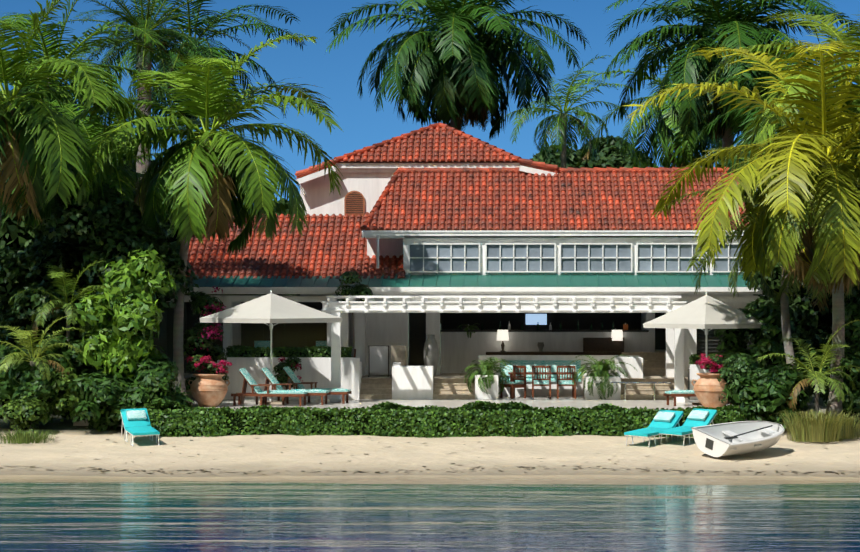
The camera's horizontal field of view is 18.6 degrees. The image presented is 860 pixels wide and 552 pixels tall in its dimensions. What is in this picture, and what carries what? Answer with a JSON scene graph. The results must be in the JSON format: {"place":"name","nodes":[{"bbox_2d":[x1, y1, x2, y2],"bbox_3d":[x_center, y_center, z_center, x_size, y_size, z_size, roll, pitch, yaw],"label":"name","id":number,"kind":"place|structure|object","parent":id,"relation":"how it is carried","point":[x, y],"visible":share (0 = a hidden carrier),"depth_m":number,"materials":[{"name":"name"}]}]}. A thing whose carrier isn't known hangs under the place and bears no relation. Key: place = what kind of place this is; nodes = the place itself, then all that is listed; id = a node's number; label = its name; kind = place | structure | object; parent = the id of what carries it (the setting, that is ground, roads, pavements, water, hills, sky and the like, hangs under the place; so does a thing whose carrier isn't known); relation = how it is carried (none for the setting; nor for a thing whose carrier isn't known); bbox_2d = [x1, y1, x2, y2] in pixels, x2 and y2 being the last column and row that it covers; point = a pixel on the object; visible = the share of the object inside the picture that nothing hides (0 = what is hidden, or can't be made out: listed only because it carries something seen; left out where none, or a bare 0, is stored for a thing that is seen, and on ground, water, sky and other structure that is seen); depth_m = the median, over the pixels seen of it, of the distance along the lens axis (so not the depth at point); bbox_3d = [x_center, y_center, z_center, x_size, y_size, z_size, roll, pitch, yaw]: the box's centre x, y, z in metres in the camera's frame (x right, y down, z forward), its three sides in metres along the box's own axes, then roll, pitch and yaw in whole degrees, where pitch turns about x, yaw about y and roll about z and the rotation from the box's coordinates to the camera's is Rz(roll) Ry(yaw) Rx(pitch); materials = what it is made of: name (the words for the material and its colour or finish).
{"place":"outdoors","nodes":[
{"label":"outdoors","id":0,"kind":"place"},
{"bbox_2d":[0,429,56,443],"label":"grass","id":1,"kind":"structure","parent":0,"point":[22,437],"depth_m":69.23,"materials":[{"name":"green plant"}]},
{"bbox_2d":[1,75,198,319],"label":"palm","id":2,"kind":"object","parent":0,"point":[120,185],"depth_m":79.36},
{"bbox_2d":[273,356,302,387],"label":"terrace shrub","id":3,"kind":"object","parent":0,"point":[288,362],"depth_m":77.44,"materials":[{"name":"green plant"}]},
{"bbox_2d":[0,481,859,551],"bbox_3d":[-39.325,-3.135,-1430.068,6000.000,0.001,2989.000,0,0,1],"label":"sea water","id":4,"kind":"structure","parent":0,"point":[209,516],"depth_m":52.62,"materials":[{"name":"blue liquid"}]},
{"bbox_2d":[0,313,859,484],"bbox_3d":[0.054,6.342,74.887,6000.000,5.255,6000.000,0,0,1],"label":"beach ground","id":5,"kind":"structure","parent":0,"point":[264,458],"depth_m":65.95,"materials":[{"name":"beige sand"}]},
{"bbox_2d":[0,360,59,425],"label":"shrub","id":6,"kind":"object","parent":5,"relation":"on","point":[29,380],"visible":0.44,"depth_m":71.14,"materials":[{"name":"green plant"}]},
{"bbox_2d":[0,379,60,431],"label":"bush","id":7,"kind":"object","parent":5,"relation":"on","point":[24,413],"visible":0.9,"depth_m":70.79,"materials":[{"name":"green plant"}]},
{"bbox_2d":[0,262,65,346],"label":"shrub","id":8,"kind":"object","parent":5,"relation":"on","point":[14,274],"visible":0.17,"depth_m":77.06,"materials":[{"name":"green plant"}]},
{"bbox_2d":[0,315,89,429],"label":"palm plant","id":9,"kind":"object","parent":5,"relation":"on","point":[22,334],"depth_m":71.46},
{"bbox_2d":[0,333,98,384],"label":"palm plant","id":10,"kind":"object","parent":5,"relation":"on","point":[72,355],"visible":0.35,"depth_m":72.98,"materials":[{"name":"green plant"}]},
{"bbox_2d":[8,260,104,340],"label":"palm plant","id":11,"kind":"object","parent":5,"relation":"on","point":[64,301],"depth_m":73.90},
{"bbox_2d":[48,367,108,422],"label":"bush","id":12,"kind":"object","parent":5,"relation":"on","point":[66,409],"visible":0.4,"depth_m":71.24,"materials":[{"name":"green plant"}]},
{"bbox_2d":[0,0,167,229],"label":"palm","id":13,"kind":"object","parent":5,"relation":"on","point":[34,141],"depth_m":73.70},
{"bbox_2d":[0,0,179,150],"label":"palm","id":14,"kind":"object","parent":5,"relation":"on","point":[54,45],"depth_m":84.41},
{"bbox_2d":[0,169,198,385],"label":"tree","id":15,"kind":"object","parent":5,"relation":"on","point":[84,233],"visible":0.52,"depth_m":76.03,"materials":[{"name":"green plant"}]},
{"bbox_2d":[55,372,151,430],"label":"shrub","id":16,"kind":"object","parent":5,"relation":"on","point":[97,389],"visible":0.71,"depth_m":71.02,"materials":[{"name":"green plant"}]},
{"bbox_2d":[0,120,230,338],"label":"trees","id":17,"kind":"object","parent":5,"relation":"on","point":[11,231],"visible":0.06,"depth_m":90.04,"materials":[{"name":"green plant"}]},
{"bbox_2d":[75,245,180,388],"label":"green tree","id":18,"kind":"object","parent":5,"relation":"on","point":[120,344],"visible":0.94,"depth_m":72.13,"materials":[{"name":"green plant"}]},
{"bbox_2d":[102,374,175,422],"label":"bush","id":19,"kind":"object","parent":5,"relation":"on","point":[157,389],"visible":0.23,"depth_m":71.11,"materials":[{"name":"green plant"}]},
{"bbox_2d":[120,408,159,445],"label":"beach lounger","id":20,"kind":"object","parent":5,"relation":"on","point":[135,422],"depth_m":69.78,"materials":[{"name":"teal fabric"}]},
{"bbox_2d":[46,0,252,191],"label":"date palm","id":21,"kind":"object","parent":5,"relation":"on","point":[145,22],"depth_m":89.97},
{"bbox_2d":[21,169,286,294],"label":"trees","id":22,"kind":"object","parent":5,"relation":"on","point":[31,239],"depth_m":96.09,"materials":[{"name":"green plant"}]},
{"bbox_2d":[117,352,193,410],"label":"shrub","id":23,"kind":"object","parent":5,"relation":"on","point":[148,369],"visible":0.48,"depth_m":71.54,"materials":[{"name":"green plant"}]},
{"bbox_2d":[87,0,307,128],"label":"palm","id":24,"kind":"object","parent":5,"relation":"on","point":[214,51],"depth_m":100.60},
{"bbox_2d":[62,31,343,395],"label":"palm","id":25,"kind":"object","parent":5,"relation":"on","point":[229,180],"depth_m":76.02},
{"bbox_2d":[0,437,859,474],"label":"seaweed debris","id":26,"kind":"object","parent":5,"relation":"on","point":[425,466],"visible":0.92,"depth_m":64.19,"materials":[{"name":"brown plant"}]},
{"bbox_2d":[132,399,744,437],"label":"beach hedge","id":27,"kind":"object","parent":5,"relation":"on","point":[473,419],"depth_m":70.64,"materials":[{"name":"green plant"}]},
{"bbox_2d":[232,195,647,322],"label":"trees","id":28,"kind":"object","parent":5,"relation":"on","point":[284,210],"depth_m":116.13,"materials":[{"name":"green plant"}]},
{"bbox_2d":[73,396,826,426],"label":"terrace","id":29,"kind":"structure","parent":5,"relation":"on","point":[543,402],"depth_m":75.48,"materials":[{"name":"stone"}]},
{"bbox_2d":[183,291,228,391],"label":"bougainvillea bush","id":30,"kind":"object","parent":29,"relation":"on","point":[192,335],"visible":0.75,"depth_m":77.32,"materials":[{"name":"green plant"}]},
{"bbox_2d":[189,286,225,350],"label":"bougainvillea flowers","id":31,"kind":"object","parent":30,"relation":"attached to","point":[210,313],"visible":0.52,"depth_m":77.03,"materials":[{"name":"pink plant"}]},
{"bbox_2d":[187,355,231,406],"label":"pot","id":32,"kind":"object","parent":29,"relation":"on","point":[208,390],"depth_m":73.13,"materials":[{"name":"orange ceramic"}]},
{"bbox_2d":[185,354,227,373],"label":"potted plant","id":33,"kind":"object","parent":32,"relation":"on","point":[211,369],"visible":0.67,"depth_m":73.44,"materials":[{"name":"green plant"}]},
{"bbox_2d":[231,368,308,405],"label":"teak lounger","id":34,"kind":"object","parent":29,"relation":"on","point":[251,382],"visible":1,"depth_m":74.04,"materials":[{"name":"teal fabric"}]},
{"bbox_2d":[200,290,341,403],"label":"umbrella","id":35,"kind":"object","parent":29,"relation":"on","point":[271,308],"visible":0.94,"depth_m":74.97,"materials":[{"name":"canvas"},{"name":"white paint"}]},
{"bbox_2d":[254,367,330,404],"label":"teak lounger","id":36,"kind":"object","parent":29,"relation":"on","point":[269,375],"visible":0.62,"depth_m":74.84,"materials":[{"name":"teal fabric"}]},
{"bbox_2d":[277,367,351,403],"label":"teak lounger","id":37,"kind":"object","parent":29,"relation":"on","point":[291,375],"visible":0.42,"depth_m":75.60,"materials":[{"name":"teal fabric"}]},
{"bbox_2d":[321,296,686,402],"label":"pergola","id":38,"kind":"object","parent":29,"relation":"on","point":[333,305],"visible":0.96,"depth_m":76.28,"materials":[{"name":"white paint"}]},
{"bbox_2d":[500,365,525,398],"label":"dining chair","id":39,"kind":"object","parent":29,"relation":"on","point":[513,385],"visible":0.9,"depth_m":79.13,"materials":[{"name":"brown wood"}]},
{"bbox_2d":[360,352,673,399],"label":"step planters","id":40,"kind":"object","parent":29,"relation":"on","point":[412,382],"visible":0.65,"depth_m":78.45,"materials":[{"name":"white paint"}]},
{"bbox_2d":[462,357,514,393],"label":"fern planter","id":41,"kind":"object","parent":40,"relation":"on","point":[486,367],"visible":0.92,"depth_m":78.60,"materials":[{"name":"green plant"}]},
{"bbox_2d":[532,366,550,398],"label":"dining chair","id":42,"kind":"object","parent":29,"relation":"on","point":[542,383],"visible":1,"depth_m":79.30,"materials":[{"name":"brown wood"}]},
{"bbox_2d":[508,372,576,397],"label":"dining table","id":43,"kind":"object","parent":29,"relation":"on","point":[528,373],"visible":0.42,"depth_m":79.65,"materials":[{"name":"brown wood"}]},
{"bbox_2d":[557,366,575,398],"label":"dining chair","id":44,"kind":"object","parent":29,"relation":"on","point":[566,383],"visible":0.92,"depth_m":79.27,"materials":[{"name":"brown wood"}]},
{"bbox_2d":[568,354,636,399],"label":"fern planter","id":45,"kind":"object","parent":29,"relation":"on","point":[601,369],"visible":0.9,"depth_m":78.23,"materials":[{"name":"green plant"}]},
{"bbox_2d":[609,382,670,399],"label":"table","id":46,"kind":"object","parent":29,"relation":"on","point":[625,383],"visible":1,"depth_m":77.61,"materials":[{"name":"brown wood"}]},
{"bbox_2d":[663,390,730,405],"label":"teak lounger","id":47,"kind":"object","parent":29,"relation":"on","point":[681,393],"visible":0.38,"depth_m":73.96,"materials":[{"name":"teal fabric"}]},
{"bbox_2d":[643,291,768,404],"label":"umbrella","id":48,"kind":"object","parent":29,"relation":"on","point":[706,311],"visible":0.94,"depth_m":74.35,"materials":[{"name":"fabric"}]},
{"bbox_2d":[691,353,729,407],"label":"pot","id":49,"kind":"object","parent":29,"relation":"on","point":[709,388],"depth_m":72.40,"materials":[{"name":"orange ceramic"}]},
{"bbox_2d":[700,355,725,373],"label":"potted plant","id":50,"kind":"object","parent":49,"relation":"in","point":[715,360],"visible":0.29,"depth_m":72.46,"materials":[{"name":"green plant"}]},
{"bbox_2d":[713,302,794,369],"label":"shrub","id":51,"kind":"object","parent":29,"relation":"on","point":[765,342],"visible":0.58,"depth_m":74.62,"materials":[{"name":"green plant"}]},
{"bbox_2d":[716,352,806,405],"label":"shrub","id":52,"kind":"object","parent":29,"relation":"on","point":[735,367],"visible":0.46,"depth_m":71.73,"materials":[{"name":"green plant"}]},
{"bbox_2d":[794,302,859,416],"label":"palm plant","id":53,"kind":"object","parent":29,"relation":"on","point":[852,313],"visible":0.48,"depth_m":72.25,"materials":[{"name":"green plant"}]},
{"bbox_2d":[325,0,590,369],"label":"palm","id":54,"kind":"object","parent":5,"relation":"on","point":[444,69],"depth_m":97.36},
{"bbox_2d":[152,163,809,399],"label":"house walls","id":55,"kind":"structure","parent":5,"relation":"on","point":[461,351],"depth_m":82.55,"materials":[{"name":"white paint"}]},
{"bbox_2d":[225,345,352,356],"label":"hedge planter","id":56,"kind":"object","parent":55,"relation":"on","point":[250,351],"visible":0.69,"depth_m":78.52,"materials":[{"name":"green plant"}]},
{"bbox_2d":[253,341,326,347],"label":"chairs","id":57,"kind":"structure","parent":55,"relation":"on","point":[256,344],"depth_m":80.75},
{"bbox_2d":[186,212,404,278],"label":"wing roof","id":58,"kind":"structure","parent":55,"relation":"on","point":[332,245],"depth_m":83.99,"materials":[{"name":"red tile"}]},
{"bbox_2d":[335,270,372,356],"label":"corner tree","id":59,"kind":"object","parent":55,"relation":"on","point":[359,289],"depth_m":79.92,"materials":[{"name":"green plant"}]},
{"bbox_2d":[344,191,364,215],"bbox_3d":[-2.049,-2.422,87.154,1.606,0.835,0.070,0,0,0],"label":"louvered vent","id":60,"kind":"object","parent":55,"relation":"attached to","point":[354,202],"visible":0.9,"depth_m":87.14,"materials":[{"name":"brown wood"}]},
{"bbox_2d":[368,346,388,376],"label":"chair","id":61,"kind":"object","parent":55,"relation":"on","point":[378,358],"visible":1,"depth_m":80.53,"materials":[{"name":"white wood"}]},
{"bbox_2d":[391,345,405,376],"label":"chair","id":62,"kind":"object","parent":55,"relation":"on","point":[398,353],"visible":0.71,"depth_m":80.34,"materials":[{"name":"beige fabric"}]},
{"bbox_2d":[295,123,558,178],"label":"roof tower","id":63,"kind":"structure","parent":55,"relation":"on","point":[438,143],"depth_m":87.58,"materials":[{"name":"tile"}]},
{"bbox_2d":[423,335,438,375],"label":"tall urn","id":64,"kind":"object","parent":55,"relation":"on","point":[431,353],"visible":0.71,"depth_m":80.94,"materials":[{"name":"grey ceramic"}]},
{"bbox_2d":[166,274,761,301],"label":"verandah roof","id":65,"kind":"object","parent":55,"relation":"attached to","point":[552,284],"visible":0.73,"depth_m":80.65,"materials":[{"name":"teal paint"}]},
{"bbox_2d":[459,323,478,337],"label":"potted plant","id":66,"kind":"object","parent":55,"relation":"on","point":[469,327],"visible":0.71,"depth_m":83.86,"materials":[{"name":"green plant"}]},
{"bbox_2d":[498,360,582,395],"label":"dining set","id":67,"kind":"object","parent":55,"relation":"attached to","point":[544,390],"visible":0.56,"depth_m":80.90,"materials":[{"name":"dark red-brown wood"},{"name":"turquoise cushion fabric"}]},
{"bbox_2d":[360,167,748,236],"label":"roof","id":68,"kind":"structure","parent":55,"relation":"attached to","point":[515,198],"depth_m":84.46,"materials":[{"name":"tile"}]},
{"bbox_2d":[486,338,623,354],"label":"console table","id":69,"kind":"object","parent":55,"relation":"on","point":[600,346],"visible":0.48,"depth_m":83.36,"materials":[{"name":"brown wood"}]},
{"bbox_2d":[497,330,508,351],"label":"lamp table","id":70,"kind":"object","parent":69,"relation":"on","point":[502,335],"visible":1,"depth_m":83.42,"materials":[{"name":"white fabric"}]},
{"bbox_2d":[460,320,627,351],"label":"bottles","id":71,"kind":"object","parent":69,"relation":"on","point":[540,345],"visible":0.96,"depth_m":83.94,"materials":[{"name":"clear glass"}]},
{"bbox_2d":[611,330,622,340],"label":"lampshade","id":72,"kind":"object","parent":69,"relation":"on","point":[616,335],"visible":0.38,"depth_m":83.30,"materials":[{"name":"white fabric"}]},
{"bbox_2d":[408,243,741,272],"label":"clerestory windows","id":73,"kind":"structure","parent":55,"relation":"attached to","point":[532,257],"depth_m":82.41,"materials":[{"name":"white paint"}]},
{"bbox_2d":[689,353,717,363],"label":"hedge","id":74,"kind":"object","parent":55,"relation":"on","point":[693,358],"visible":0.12,"depth_m":78.21,"materials":[{"name":"green plant"}]},
{"bbox_2d":[502,53,634,237],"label":"palm tree","id":75,"kind":"object","parent":5,"relation":"on","point":[576,121],"depth_m":116.35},
{"bbox_2d":[624,410,682,447],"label":"beach lounger","id":76,"kind":"object","parent":5,"relation":"on","point":[665,419],"depth_m":69.43,"materials":[{"name":"teal fabric"}]},
{"bbox_2d":[565,26,743,167],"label":"palm","id":77,"kind":"object","parent":5,"relation":"on","point":[672,152],"depth_m":103.88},
{"bbox_2d":[659,408,716,445],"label":"beach lounger","id":78,"kind":"object","parent":5,"relation":"on","point":[696,417],"depth_m":69.52,"materials":[{"name":"teal fabric"}]},
{"bbox_2d":[604,0,859,148],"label":"palm","id":79,"kind":"object","parent":5,"relation":"on","point":[736,25],"depth_m":93.77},
{"bbox_2d":[691,421,784,456],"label":"dinghy","id":80,"kind":"object","parent":5,"relation":"on","point":[728,439],"visible":1,"depth_m":66.63,"materials":[{"name":"white plastic"}]},
{"bbox_2d":[624,40,859,418],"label":"palm","id":81,"kind":"object","parent":5,"relation":"on","point":[828,209],"depth_m":70.54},
{"bbox_2d":[648,133,851,347],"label":"trees","id":82,"kind":"object","parent":5,"relation":"on","point":[828,324],"visible":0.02,"depth_m":89.22,"materials":[{"name":"green plant"}]},
{"bbox_2d":[655,147,856,406],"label":"leaning palm","id":83,"kind":"object","parent":5,"relation":"on","point":[821,295],"depth_m":74.28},
{"bbox_2d":[725,364,811,430],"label":"shrub","id":84,"kind":"object","parent":5,"relation":"on","point":[770,400],"visible":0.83,"depth_m":70.71,"materials":[{"name":"green plant"}]},
{"bbox_2d":[687,22,859,174],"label":"palm","id":85,"kind":"object","parent":5,"relation":"on","point":[748,119],"depth_m":87.89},
{"bbox_2d":[704,10,859,172],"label":"palm","id":86,"kind":"object","parent":5,"relation":"on","point":[768,118],"depth_m":74.97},
{"bbox_2d":[741,247,859,395],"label":"dark bush","id":87,"kind":"object","parent":5,"relation":"on","point":[814,333],"visible":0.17,"depth_m":77.72,"materials":[{"name":"green plant"}]},
{"bbox_2d":[757,319,859,413],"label":"palm plant","id":88,"kind":"object","parent":5,"relation":"on","point":[821,378],"depth_m":70.79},
{"bbox_2d":[773,408,855,441],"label":"dune grass","id":89,"kind":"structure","parent":5,"relation":"on","point":[815,428],"depth_m":69.09,"materials":[{"name":"green plant"}]},
{"bbox_2d":[806,346,859,414],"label":"bush","id":90,"kind":"object","parent":5,"relation":"on","point":[857,381],"visible":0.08,"depth_m":72.27,"materials":[{"name":"green plant"}]},
{"bbox_2d":[823,413,859,438],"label":"dune grass","id":91,"kind":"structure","parent":5,"relation":"on","point":[850,432],"depth_m":69.59,"materials":[{"name":"green plant"}]},
{"bbox_2d":[0,0,859,204],"label":"sky","id":92,"kind":"structure","parent":0,"point":[337,71],"materials":[{"name":"blue"}]},
{"bbox_2d":[531,135,653,167],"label":"tree","id":93,"kind":"object","parent":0,"point":[608,155],"visible":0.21,"depth_m":133.73,"materials":[{"name":"green plant"}]}
]}

